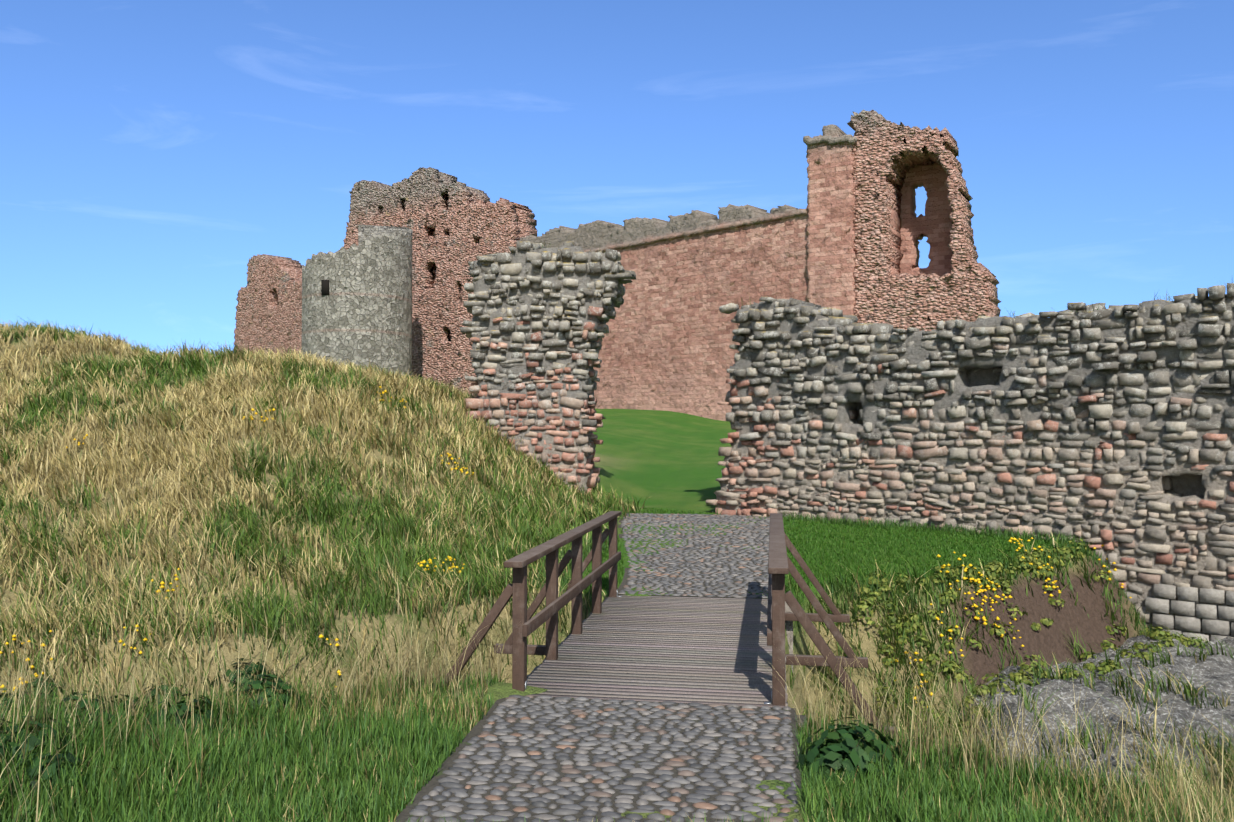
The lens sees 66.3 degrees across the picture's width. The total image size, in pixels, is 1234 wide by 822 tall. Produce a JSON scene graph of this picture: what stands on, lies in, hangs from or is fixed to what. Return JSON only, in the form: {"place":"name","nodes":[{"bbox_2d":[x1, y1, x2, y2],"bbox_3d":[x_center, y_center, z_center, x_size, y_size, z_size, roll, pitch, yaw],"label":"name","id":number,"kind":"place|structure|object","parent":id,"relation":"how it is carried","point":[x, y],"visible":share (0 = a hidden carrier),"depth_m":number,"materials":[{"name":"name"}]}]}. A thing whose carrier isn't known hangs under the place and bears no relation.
{"place":"outdoors","nodes":[
{"label":"outdoors","id":0,"kind":"place"},
{"bbox_2d":[0,332,1233,821],"bbox_3d":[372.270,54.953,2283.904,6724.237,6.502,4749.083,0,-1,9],"label":"ground","id":1,"kind":"structure","parent":0,"point":[656,460],"depth_m":12.78,"materials":[{"name":"green plant"}]},
{"bbox_2d":[234,254,303,356],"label":"ruined tower","id":2,"kind":"structure","parent":1,"relation":"on","point":[268,307],"depth_m":122.10,"materials":[{"name":"stone"}]},
{"bbox_2d":[301,224,412,379],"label":"round tower","id":3,"kind":"structure","parent":1,"relation":"on","point":[362,311],"depth_m":80.54,"materials":[{"name":"stone"}]},
{"bbox_2d":[321,280,328,294],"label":"window","id":4,"kind":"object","parent":3,"relation":"attached to","point":[324,287],"visible":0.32,"depth_m":79.96,"materials":[{"name":"black"}]},
{"bbox_2d":[0,657,901,806],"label":"dark weeds","id":5,"kind":"object","parent":1,"relation":"on","point":[847,754],"visible":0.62,"depth_m":5.81,"materials":[{"name":"green plant"}]},
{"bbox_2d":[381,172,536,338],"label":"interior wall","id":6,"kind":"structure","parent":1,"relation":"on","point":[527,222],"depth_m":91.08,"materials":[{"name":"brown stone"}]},
{"bbox_2d":[343,167,520,395],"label":"ruined tower","id":7,"kind":"structure","parent":6,"relation":"attached to","point":[463,224],"depth_m":93.36,"materials":[{"name":"stone"}]},
{"bbox_2d":[459,241,635,492],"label":"gate pier","id":8,"kind":"structure","parent":1,"relation":"on","point":[592,422],"depth_m":20.92,"materials":[{"name":"stone"}]},
{"bbox_2d":[471,245,622,491],"bbox_3d":[-1.539,-0.596,21.892,3.286,6.129,1.983,0,-1,4],"label":"wall mortar","id":9,"kind":"object","parent":8,"relation":"attached to","point":[483,284],"visible":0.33,"depth_m":20.98,"materials":[{"name":"beige concrete"}]},
{"bbox_2d":[0,386,1131,707],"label":"yellow flowers","id":10,"kind":"object","parent":1,"relation":"on","point":[464,564],"visible":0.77,"depth_m":13.78,"materials":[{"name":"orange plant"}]},
{"bbox_2d":[393,513,801,821],"bbox_3d":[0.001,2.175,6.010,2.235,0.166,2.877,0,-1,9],"label":"cobbles","id":11,"kind":"object","parent":1,"relation":"on","point":[608,813],"visible":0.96,"depth_m":5.77,"materials":[{"name":"stone"}]},
{"bbox_2d":[618,513,769,597],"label":"cobbles","id":12,"kind":"object","parent":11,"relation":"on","point":[705,554],"visible":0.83,"depth_m":15.46,"materials":[{"name":"stone"}]},
{"bbox_2d":[0,317,1233,805],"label":"grass tussocks","id":13,"kind":"object","parent":1,"relation":"on","point":[286,379],"depth_m":13.42,"materials":[{"name":"beige plant"}]},
{"bbox_2d":[0,665,1233,821],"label":"bank grass","id":14,"kind":"structure","parent":1,"relation":"on","point":[129,778],"depth_m":5.40,"materials":[{"name":"green plant"}]},
{"bbox_2d":[0,602,1233,821],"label":"dry grass stalks","id":15,"kind":"object","parent":1,"relation":"on","point":[928,736],"depth_m":6.16,"materials":[{"name":"beige plant"}]},
{"bbox_2d":[516,204,808,420],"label":"curtain wall","id":16,"kind":"structure","parent":1,"relation":"on","point":[667,342],"depth_m":74.06,"materials":[{"name":"stone"}]},
{"bbox_2d":[583,208,808,251],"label":"curtain string course","id":17,"kind":"object","parent":16,"relation":"attached to","point":[751,221],"visible":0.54,"depth_m":72.52,"materials":[{"name":"brown stone"}]},
{"bbox_2d":[444,511,896,736],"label":"wooden railings","id":18,"kind":"object","parent":1,"relation":"on","point":[520,649],"visible":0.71,"depth_m":8.82,"materials":[{"name":"brown wood"}]},
{"bbox_2d":[785,602,806,731],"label":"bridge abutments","id":19,"kind":"object","parent":1,"relation":"on","point":[789,627],"visible":0.05,"depth_m":12.01,"materials":[{"name":"grey stone"}]},
{"bbox_2d":[527,595,787,707],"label":"bridge deck","id":20,"kind":"structure","parent":19,"relation":"on","point":[701,650],"depth_m":9.00,"materials":[{"name":"grey wood"}]},
{"bbox_2d":[525,589,771,703],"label":"bridge brackets","id":21,"kind":"object","parent":20,"relation":"attached to","point":[621,596],"visible":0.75,"depth_m":7.70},
{"bbox_2d":[529,487,1094,645],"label":"short grass","id":22,"kind":"structure","parent":1,"relation":"on","point":[893,553],"depth_m":15.76,"materials":[{"name":"green plant"}]},
{"bbox_2d":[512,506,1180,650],"bbox_3d":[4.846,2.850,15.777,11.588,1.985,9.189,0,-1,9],"label":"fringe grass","id":23,"kind":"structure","parent":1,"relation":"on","point":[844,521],"depth_m":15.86,"materials":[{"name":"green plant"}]},
{"bbox_2d":[847,110,1001,330],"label":"ruined tower","id":24,"kind":"structure","parent":1,"relation":"on","point":[966,288],"depth_m":63.46,"materials":[{"name":"stone"}]},
{"bbox_2d":[806,124,855,314],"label":"stair turret","id":25,"kind":"object","parent":24,"relation":"attached to","point":[831,258],"visible":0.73,"depth_m":65.33,"materials":[{"name":"stone"}]},
{"bbox_2d":[803,134,856,145],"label":"stone cornice","id":26,"kind":"structure","parent":25,"relation":"attached to","point":[830,140],"depth_m":65.25,"materials":[{"name":"stone"}]},
{"bbox_2d":[890,152,961,275],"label":"window arch","id":27,"kind":"structure","parent":24,"relation":"attached to","point":[894,216],"depth_m":65.35,"materials":[{"name":"red stone"}]},
{"bbox_2d":[900,163,953,276],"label":"alcove","id":28,"kind":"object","parent":24,"relation":"attached to","point":[933,225],"depth_m":65.81,"materials":[{"name":"red stone"}]},
{"bbox_2d":[705,283,1233,638],"bbox_3d":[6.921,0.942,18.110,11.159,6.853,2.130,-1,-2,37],"label":"wall","id":29,"kind":"structure","parent":1,"relation":"on","point":[878,332],"depth_m":17.06,"materials":[{"name":"stone"}]},
{"bbox_2d":[542,242,1232,317],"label":"grass tufts","id":30,"kind":"object","parent":29,"relation":"on","point":[1009,309],"visible":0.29,"depth_m":16.65,"materials":[{"name":"green plant"}]},
{"bbox_2d":[856,367,1205,496],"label":"wall openings","id":31,"kind":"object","parent":29,"relation":"attached to","point":[1186,484],"depth_m":16.08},
{"bbox_2d":[850,538,1207,736],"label":"slope shrubs","id":32,"kind":"object","parent":1,"relation":"on","point":[1163,636],"visible":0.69,"depth_m":13.48,"materials":[{"name":"green plant"}]},
{"bbox_2d":[1145,584,1233,641],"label":"stone blocks","id":33,"kind":"structure","parent":1,"relation":"on","point":[1183,605],"depth_m":15.26,"materials":[{"name":"stone"}]},
{"bbox_2d":[0,0,1233,354],"label":"sky","id":34,"kind":"structure","parent":0,"point":[150,149],"materials":[{"name":"blue"}]}
]}

